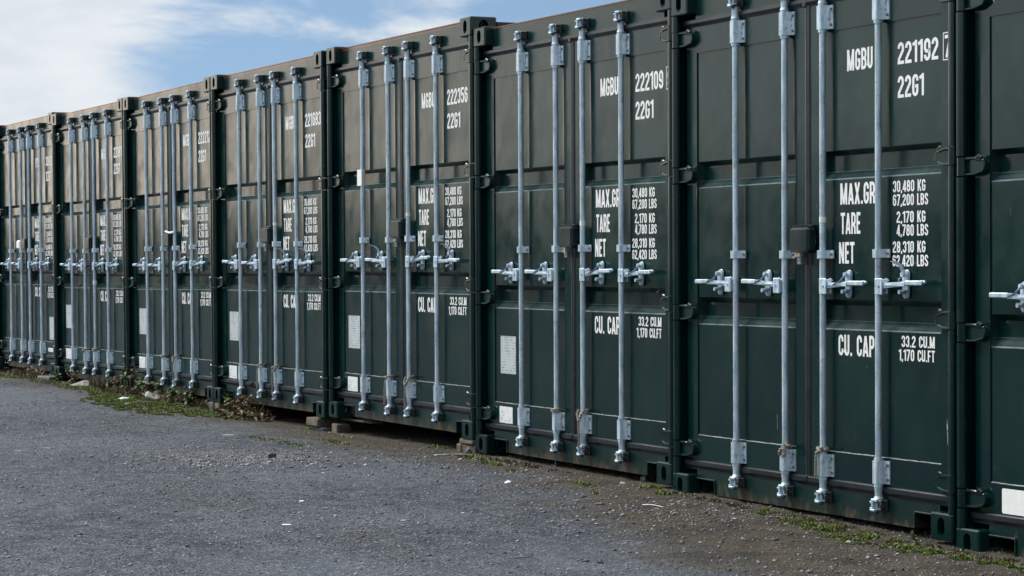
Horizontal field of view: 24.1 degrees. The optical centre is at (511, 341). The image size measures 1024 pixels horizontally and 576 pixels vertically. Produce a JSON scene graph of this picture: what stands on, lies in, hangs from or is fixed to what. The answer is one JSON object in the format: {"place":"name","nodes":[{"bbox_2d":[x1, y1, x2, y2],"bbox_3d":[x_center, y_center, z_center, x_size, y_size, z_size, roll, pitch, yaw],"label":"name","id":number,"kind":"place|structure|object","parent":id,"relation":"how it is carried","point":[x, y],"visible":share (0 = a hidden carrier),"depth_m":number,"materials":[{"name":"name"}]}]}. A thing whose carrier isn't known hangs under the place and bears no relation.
{"place":"outdoors","nodes":[
{"label":"outdoors","id":0,"kind":"place"},
{"bbox_2d":[0,0,623,124],"label":"sky","id":1,"kind":"structure","parent":0,"point":[56,55],"materials":[{"name":"blue"}]},
{"bbox_2d":[0,367,1023,575],"bbox_3d":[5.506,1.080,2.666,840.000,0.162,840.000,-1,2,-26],"label":"ground","id":2,"kind":"structure","parent":0,"point":[72,525],"depth_m":11.40,"materials":[{"name":"grey gravel"}]},
{"bbox_2d":[0,112,68,374],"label":"shipping container","id":3,"kind":"object","parent":2,"relation":"on","point":[27,333],"visible":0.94,"depth_m":24.67,"materials":[{"name":"green metal"}]},
{"bbox_2d":[0,133,28,356],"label":"door","id":4,"kind":"structure","parent":3,"relation":"in","point":[4,171],"depth_m":25.26,"materials":[{"name":"green paint"}]},
{"bbox_2d":[16,240,19,248],"bbox_3d":[-5.134,-1.008,24.943,0.026,0.090,0.145,-1,2,-26],"label":"label","id":5,"kind":"object","parent":3,"relation":"attached to","point":[17,244],"visible":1,"depth_m":24.94,"materials":[{"name":"white paper"}]},
{"bbox_2d":[26,128,56,359],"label":"door","id":6,"kind":"structure","parent":3,"relation":"in","point":[46,150],"depth_m":24.16,"materials":[{"name":"green paint"}]},
{"bbox_2d":[37,376,62,380],"bbox_3d":[-4.537,0.391,23.515,0.164,0.105,0.224,-2,3,-43],"label":"stone block","id":7,"kind":"object","parent":2,"relation":"on","point":[41,378],"depth_m":23.46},
{"bbox_2d":[0,373,111,392],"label":"moss","id":8,"kind":"object","parent":2,"relation":"on","point":[60,383],"visible":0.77,"depth_m":22.70,"materials":[{"name":"green plant"}]},
{"bbox_2d":[53,372,63,381],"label":"weed","id":9,"kind":"object","parent":2,"relation":"on","point":[58,376],"visible":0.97,"depth_m":23.24,"materials":[{"name":"green plant"}]},
{"bbox_2d":[67,370,79,383],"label":"weed","id":10,"kind":"object","parent":2,"relation":"on","point":[73,379],"visible":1,"depth_m":22.75,"materials":[{"name":"green plant"}]},
{"bbox_2d":[71,380,92,385],"bbox_3d":[-4.015,0.392,22.454,0.253,0.065,0.079,-1,2,-8],"label":"litter scrap","id":11,"kind":"object","parent":2,"relation":"on","point":[85,382],"visible":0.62,"depth_m":22.43,"materials":[{"name":"white paper"}]},
{"bbox_2d":[52,98,138,387],"bbox_3d":[-1.255,-0.962,23.743,6.064,2.591,2.439,-1,2,-25],"label":"shipping container","id":12,"kind":"object","parent":2,"relation":"on","point":[88,222],"visible":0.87,"depth_m":22.53,"materials":[{"name":"green metal"}]},
{"bbox_2d":[52,122,93,367],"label":"door","id":13,"kind":"structure","parent":12,"relation":"in","point":[61,137],"depth_m":23.03,"materials":[{"name":"green paint"}]},
{"bbox_2d":[90,115,126,370],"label":"door","id":14,"kind":"structure","parent":12,"relation":"in","point":[116,202],"depth_m":21.91,"materials":[{"name":"green paint"}]},
{"bbox_2d":[105,376,115,387],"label":"weed","id":15,"kind":"object","parent":2,"relation":"on","point":[107,384],"visible":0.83,"depth_m":21.47,"materials":[{"name":"green plant"}]},
{"bbox_2d":[112,375,119,386],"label":"weed","id":16,"kind":"object","parent":2,"relation":"on","point":[117,382],"visible":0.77,"depth_m":21.65,"materials":[{"name":"green plant"}]},
{"bbox_2d":[119,367,130,389],"bbox_3d":[-3.402,0.342,21.140,0.123,0.242,0.175,-1,2,-26],"label":"weed","id":17,"kind":"object","parent":2,"relation":"on","point":[124,373],"visible":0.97,"depth_m":21.15,"materials":[{"name":"green plant"}]},
{"bbox_2d":[128,362,137,388],"bbox_3d":[-3.320,0.379,21.013,0.083,0.392,0.147,-1,2,-26],"label":"weed","id":18,"kind":"object","parent":2,"relation":"on","point":[134,375],"visible":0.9,"depth_m":21.01,"materials":[{"name":"green plant"}]},
{"bbox_2d":[4,367,267,418],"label":"dry grass","id":19,"kind":"structure","parent":2,"relation":"on","point":[132,391],"depth_m":20.93,"materials":[{"name":"plant"}]},
{"bbox_2d":[134,374,144,391],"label":"weed","id":20,"kind":"object","parent":2,"relation":"on","point":[140,383],"visible":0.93,"depth_m":20.91,"materials":[{"name":"green plant"}]},
{"bbox_2d":[142,378,154,393],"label":"weed","id":21,"kind":"object","parent":2,"relation":"on","point":[149,388],"visible":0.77,"depth_m":20.71,"materials":[{"name":"green plant"}]},
{"bbox_2d":[153,377,163,394],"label":"weed","id":22,"kind":"object","parent":2,"relation":"on","point":[158,386],"visible":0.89,"depth_m":20.56,"materials":[{"name":"green plant"}]},
{"bbox_2d":[79,390,244,419],"bbox_3d":[-3.028,0.515,19.828,0.798,0.079,3.861,-1,2,-26],"label":"moss","id":23,"kind":"object","parent":2,"relation":"on","point":[115,401],"visible":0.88,"depth_m":19.68,"materials":[{"name":"green plant"}]},
{"bbox_2d":[145,391,185,398],"bbox_3d":[-2.948,0.456,20.404,0.341,0.061,0.151,0,2,4],"label":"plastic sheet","id":24,"kind":"object","parent":23,"relation":"on","point":[148,394],"visible":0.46,"depth_m":20.38,"materials":[{"name":"white plastic"}]},
{"bbox_2d":[167,386,180,400],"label":"weed","id":25,"kind":"object","parent":2,"relation":"on","point":[171,391],"visible":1,"depth_m":20.09,"materials":[{"name":"green plant"}]},
{"bbox_2d":[123,77,227,400],"bbox_3d":[-0.195,-0.900,21.515,6.064,2.591,2.439,-1,2,-26],"label":"shipping container","id":26,"kind":"object","parent":2,"relation":"on","point":[168,187],"visible":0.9,"depth_m":20.25,"materials":[{"name":"green metal"}]},
{"bbox_2d":[123,105,173,377],"bbox_3d":[-3.134,-0.857,20.773,0.101,2.307,1.244,-1,2,-26],"label":"door","id":27,"kind":"structure","parent":26,"relation":"in","point":[135,123],"depth_m":20.78,"materials":[{"name":"green paint"}]},
{"bbox_2d":[171,355,179,380],"bbox_3d":[-2.820,0.218,20.102,0.075,0.218,0.081,-1,2,-25],"label":"rope","id":28,"kind":"object","parent":26,"relation":"hanging from","point":[172,358],"visible":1,"depth_m":20.09,"materials":[{"name":"fabric"}]},
{"bbox_2d":[169,96,215,382],"bbox_3d":[-2.617,-0.831,19.682,0.101,2.307,1.219,-1,2,-26],"label":"door","id":29,"kind":"structure","parent":26,"relation":"in","point":[202,193],"depth_m":19.68,"materials":[{"name":"green paint"}]},
{"bbox_2d":[177,385,195,398],"bbox_3d":[-2.654,0.444,19.755,0.151,0.170,0.211,-2,3,-48],"label":"weed","id":30,"kind":"object","parent":2,"relation":"on","point":[192,392],"visible":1,"depth_m":19.74,"materials":[{"name":"green plant"}]},
{"bbox_2d":[182,392,194,406],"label":"weed","id":31,"kind":"object","parent":2,"relation":"on","point":[189,398],"visible":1,"depth_m":19.65,"materials":[{"name":"green plant"}]},
{"bbox_2d":[208,402,218,409],"bbox_3d":[-2.330,0.525,19.255,0.204,0.090,0.105,-1,2,-31],"label":"brick","id":32,"kind":"object","parent":2,"relation":"on","point":[211,404],"visible":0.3,"depth_m":19.19,"materials":[{"name":"grey stone"}]},
{"bbox_2d":[221,390,232,409],"bbox_3d":[-2.226,0.470,18.853,0.119,0.200,0.196,0,2,1],"label":"weed","id":33,"kind":"object","parent":2,"relation":"on","point":[227,399],"visible":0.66,"depth_m":18.86,"materials":[{"name":"green plant"}]},
{"bbox_2d":[215,402,244,409],"bbox_3d":[-2.248,0.515,19.054,0.225,0.060,0.116,-1,2,-27],"label":"brick","id":34,"kind":"object","parent":2,"relation":"on","point":[219,406],"visible":0.32,"depth_m":18.97,"materials":[{"name":"concrete"}]},
{"bbox_2d":[212,394,275,421],"bbox_3d":[-2.036,0.517,18.358,0.387,0.243,0.800,-1,2,-26],"label":"leaf heap","id":35,"kind":"object","parent":2,"relation":"on","point":[238,409],"visible":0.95,"depth_m":18.29,"materials":[{"name":"brown plant"}]},
{"bbox_2d":[246,381,253,409],"bbox_3d":[-2.012,0.438,18.305,0.036,0.275,0.225,-1,2,-26],"label":"twig","id":36,"kind":"object","parent":2,"relation":"on","point":[251,384],"visible":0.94,"depth_m":18.29,"materials":[{"name":"brown wood"}]},
{"bbox_2d":[260,393,271,410],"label":"twig","id":37,"kind":"object","parent":2,"relation":"on","point":[269,395],"visible":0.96,"depth_m":17.94,"materials":[{"name":"brown wood"}]},
{"bbox_2d":[268,452,275,457],"bbox_3d":[-1.458,0.691,14.561,0.045,0.039,0.035,0,2,9],"label":"stone","id":38,"kind":"object","parent":2,"relation":"on","point":[271,455],"visible":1,"depth_m":14.55,"materials":[{"name":"black stone"}]},
{"bbox_2d":[311,426,352,431],"bbox_3d":[-1.289,0.642,17.112,0.242,0.074,0.220,-1,2,-27],"label":"brick","id":39,"kind":"object","parent":2,"relation":"on","point":[324,429],"visible":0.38,"depth_m":16.99,"materials":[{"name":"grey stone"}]},
{"bbox_2d":[306,417,347,426],"bbox_3d":[-1.321,0.574,17.128,0.243,0.065,0.216,-1,2,-27],"label":"brick","id":40,"kind":"object","parent":39,"relation":"on","point":[319,422],"visible":0.58,"depth_m":17.03,"materials":[{"name":"concrete"}]},
{"bbox_2d":[211,50,333,417],"bbox_3d":[0.862,-0.840,19.268,6.074,2.591,2.439,-1,2,-26],"label":"shipping container","id":41,"kind":"object","parent":40,"relation":"on","point":[270,176],"visible":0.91,"depth_m":17.92,"materials":[{"name":"green metal"}]},
{"bbox_2d":[211,83,272,389],"bbox_3d":[-2.076,-0.799,18.520,0.101,2.307,1.244,-1,2,-26],"label":"door","id":42,"kind":"structure","parent":41,"relation":"in","point":[226,103],"depth_m":18.53,"materials":[{"name":"green paint"}]},
{"bbox_2d":[256,363,265,388],"bbox_3d":[-1.904,0.261,18.160,0.071,0.198,0.080,-1,2,-26],"label":"rope","id":43,"kind":"object","parent":41,"relation":"hanging from","point":[263,364],"visible":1,"depth_m":18.17,"materials":[{"name":"fabric"}]},
{"bbox_2d":[263,243,268,250],"bbox_3d":[-1.850,-0.711,18.004,0.026,0.060,0.052,-1,2,-26],"label":"padlock","id":44,"kind":"object","parent":41,"relation":"attached to","point":[266,248],"visible":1,"depth_m":17.99,"materials":[{"name":"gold metal"}]},
{"bbox_2d":[271,365,280,393],"bbox_3d":[-1.758,0.282,17.857,0.074,0.218,0.074,-1,2,-26],"label":"rope","id":45,"kind":"object","parent":41,"relation":"attached to","point":[275,366],"visible":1,"depth_m":17.85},
{"bbox_2d":[268,72,328,396],"bbox_3d":[-1.552,-0.768,17.432,0.101,2.307,1.219,-1,2,-26],"label":"door","id":46,"kind":"structure","parent":41,"relation":"in","point":[311,284],"depth_m":17.42,"materials":[{"name":"green paint"}]},
{"bbox_2d":[332,423,349,432],"bbox_3d":[-1.200,0.618,16.791,0.104,0.090,0.126,-1,2,-24],"label":"brick","id":47,"kind":"object","parent":2,"relation":"on","point":[340,427],"visible":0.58,"depth_m":16.74,"materials":[{"name":"concrete"}]},
{"bbox_2d":[249,427,446,448],"bbox_3d":[-1.256,0.649,16.062,0.788,0.040,2.349,-1,2,-26],"label":"moss","id":48,"kind":"object","parent":2,"relation":"on","point":[336,441],"visible":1,"depth_m":15.84,"materials":[{"name":"green plant"}]},
{"bbox_2d":[341,418,383,423],"bbox_3d":[-1.045,0.554,16.728,0.103,0.017,0.501,-1,2,-28],"label":"plank","id":49,"kind":"object","parent":2,"relation":"on","point":[363,420],"visible":0.96,"depth_m":16.64,"materials":[{"name":"wood"}]},
{"bbox_2d":[433,454,475,455],"bbox_3d":[-0.346,0.686,14.530,0.260,0.011,0.017,0,2,-2],"label":"metal strip","id":50,"kind":"object","parent":2,"relation":"on","point":[449,454],"visible":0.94,"depth_m":14.52,"materials":[{"name":"silver metal"}]},
{"bbox_2d":[457,443,462,452],"bbox_3d":[-0.274,0.671,14.885,0.126,0.079,0.086,-1,2,-20],"label":"stone block","id":51,"kind":"object","parent":2,"relation":"on","point":[459,447],"depth_m":14.84,"materials":[{"name":"concrete"}]},
{"bbox_2d":[463,446,471,453],"bbox_3d":[-0.273,0.666,14.711,0.052,0.044,0.054,-1,2,-26],"label":"stone","id":52,"kind":"object","parent":2,"relation":"on","point":[467,450],"visible":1,"depth_m":14.69,"materials":[{"name":"grey stone"}]},
{"bbox_2d":[462,444,480,453],"bbox_3d":[-0.178,0.668,14.800,0.206,0.070,0.183,-1,2,-29],"label":"stone block","id":53,"kind":"object","parent":2,"relation":"on","point":[472,448],"depth_m":14.72,"materials":[{"name":"concrete"}]},
{"bbox_2d":[459,438,475,444],"bbox_3d":[-0.195,0.618,14.811,0.203,0.037,0.201,-1,2,-26],"label":"stone block","id":54,"kind":"object","parent":53,"relation":"on","point":[467,441],"depth_m":14.74,"materials":[{"name":"concrete"}]},
{"bbox_2d":[326,16,513,439],"bbox_3d":[1.953,-0.781,17.032,6.074,2.591,2.439,-1,2,-25],"label":"shipping container","id":55,"kind":"object","parent":54,"relation":"on","point":[400,142],"visible":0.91,"depth_m":15.70,"materials":[{"name":"green metal"}]},
{"bbox_2d":[327,55,403,405],"bbox_3d":[-0.986,-0.743,16.293,0.101,2.307,1.244,-1,2,-25],"label":"door","id":56,"kind":"structure","parent":55,"relation":"in","point":[348,281],"depth_m":16.28,"materials":[{"name":"green paint"}]},
{"bbox_2d":[383,375,394,403],"bbox_3d":[-0.818,0.320,15.936,0.071,0.197,0.080,-1,2,-25],"label":"rope","id":57,"kind":"object","parent":55,"relation":"hanging from","point":[384,388],"visible":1,"depth_m":15.95,"materials":[{"name":"grey fabric"}]},
{"bbox_2d":[393,238,398,246],"bbox_3d":[-0.763,-0.652,15.776,0.026,0.060,0.052,-1,2,-25],"label":"padlock","id":58,"kind":"object","parent":55,"relation":"attached to","point":[396,240],"visible":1,"depth_m":15.76,"materials":[{"name":"gold metal"}]},
{"bbox_2d":[403,376,414,408],"bbox_3d":[-0.670,0.332,15.632,0.076,0.221,0.085,-1,2,-26],"label":"rope","id":59,"kind":"object","parent":55,"relation":"hanging from","point":[406,382],"visible":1,"depth_m":15.62,"materials":[{"name":"grey fabric"}]},
{"bbox_2d":[399,41,477,415],"bbox_3d":[-0.466,-0.707,15.203,0.101,2.307,1.219,-1,2,-25],"label":"door","id":60,"kind":"structure","parent":55,"relation":"in","point":[456,286],"depth_m":15.18,"materials":[{"name":"green paint"}]},
{"bbox_2d":[458,454,671,494],"bbox_3d":[0.171,0.729,13.317,0.453,0.054,2.526,-1,2,-26],"label":"moss","id":61,"kind":"object","parent":2,"relation":"on","point":[587,483],"visible":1,"depth_m":12.79,"materials":[{"name":"green plant"}]},
{"bbox_2d":[474,0,679,485],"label":"shipping container","id":62,"kind":"object","parent":2,"relation":"on","point":[573,128],"visible":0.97,"depth_m":13.49,"materials":[{"name":"green metal"}]},
{"bbox_2d":[474,35,575,442],"bbox_3d":[0.081,-0.596,14.091,0.101,2.307,1.244,-1,2,-26],"label":"door","id":63,"kind":"structure","parent":62,"relation":"in","point":[501,297],"depth_m":14.07,"materials":[{"name":"green paint"}]},
{"bbox_2d":[550,408,561,412],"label":"rope","id":64,"kind":"object","parent":62,"relation":"on","point":[552,410],"visible":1,"depth_m":13.70,"materials":[{"name":"beige fabric"}]},
{"bbox_2d":[562,247,569,257],"bbox_3d":[0.306,-0.506,13.577,0.026,0.060,0.056,-1,2,-26],"label":"padlock","id":65,"kind":"object","parent":62,"relation":"attached to","point":[566,252],"visible":1,"depth_m":13.56,"materials":[{"name":"gold metal"}]},
{"bbox_2d":[576,409,589,447],"bbox_3d":[0.398,0.487,13.432,0.074,0.218,0.077,-1,2,-26],"label":"rope","id":66,"kind":"object","parent":62,"relation":"hanging from","point":[578,420],"visible":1,"depth_m":13.41,"materials":[{"name":"beige fabric"}]},
{"bbox_2d":[571,17,676,456],"bbox_3d":[0.607,-0.561,13.004,0.101,2.307,1.219,-1,2,-26],"label":"door","id":67,"kind":"structure","parent":62,"relation":"in","point":[647,166],"depth_m":12.98,"materials":[{"name":"green paint"}]},
{"bbox_2d":[640,476,646,481],"bbox_3d":[0.707,0.738,12.888,0.037,0.034,0.029,0,2,-5],"label":"stone","id":68,"kind":"object","parent":2,"relation":"on","point":[643,479],"visible":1,"depth_m":12.88,"materials":[{"name":"grey stone"}]},
{"bbox_2d":[473,453,1023,565],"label":"dry grass","id":69,"kind":"structure","parent":2,"relation":"on","point":[715,500],"depth_m":11.62,"materials":[{"name":"brown plant"}]},
{"bbox_2d":[671,0,964,541],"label":"shipping container","id":70,"kind":"object","parent":2,"relation":"on","point":[820,135],"visible":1,"depth_m":11.25,"materials":[{"name":"green metal"}]},
{"bbox_2d":[672,0,811,485],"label":"door","id":71,"kind":"structure","parent":70,"relation":"in","point":[708,313],"depth_m":11.84,"materials":[{"name":"green paint"}]},
{"bbox_2d":[778,444,791,457],"bbox_3d":[1.313,0.522,11.504,0.072,0.069,0.082,-1,2,-25],"label":"rope","id":72,"kind":"object","parent":70,"relation":"attached to","point":[783,448],"visible":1,"depth_m":11.47,"materials":[{"name":"beige fabric"}]},
{"bbox_2d":[794,252,803,264],"bbox_3d":[1.363,-0.395,11.359,0.026,0.060,0.052,-1,2,-26],"label":"padlock","id":73,"kind":"object","parent":70,"relation":"attached to","point":[797,255],"visible":1,"depth_m":11.34,"materials":[{"name":"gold metal"}]},
{"bbox_2d":[814,446,829,476],"bbox_3d":[1.454,0.562,11.208,0.071,0.149,0.068,-1,2,-26],"label":"rope","id":74,"kind":"object","parent":70,"relation":"hanging from","point":[820,449],"visible":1,"depth_m":11.21,"materials":[{"name":"beige fabric"}]},
{"bbox_2d":[806,0,958,505],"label":"door","id":75,"kind":"structure","parent":70,"relation":"in","point":[917,155],"depth_m":10.76,"materials":[{"name":"green paint"}]},
{"bbox_2d":[754,508,1023,573],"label":"moss","id":76,"kind":"object","parent":2,"relation":"on","point":[864,536],"visible":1,"depth_m":10.45,"materials":[{"name":"green plant"}]},
{"bbox_2d":[910,530,914,539],"bbox_3d":[1.756,0.848,10.508,0.020,0.046,0.021,2,3,45],"label":"pebble","id":77,"kind":"object","parent":2,"relation":"on","point":[912,535],"visible":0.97,"depth_m":10.50,"materials":[{"name":"stone"}]},
{"bbox_2d":[911,535,919,545],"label":"weed","id":78,"kind":"object","parent":2,"relation":"on","point":[916,543],"visible":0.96,"depth_m":10.31,"materials":[{"name":"green plant"}]},
{"bbox_2d":[956,0,1023,557],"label":"shipping container","id":79,"kind":"object","parent":2,"relation":"on","point":[990,225],"visible":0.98,"depth_m":10.07,"materials":[{"name":"green metal"}]},
{"bbox_2d":[956,0,1023,529],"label":"door","id":80,"kind":"structure","parent":79,"relation":"in","point":[997,166],"depth_m":10.03,"materials":[{"name":"green paint"}]}
]}

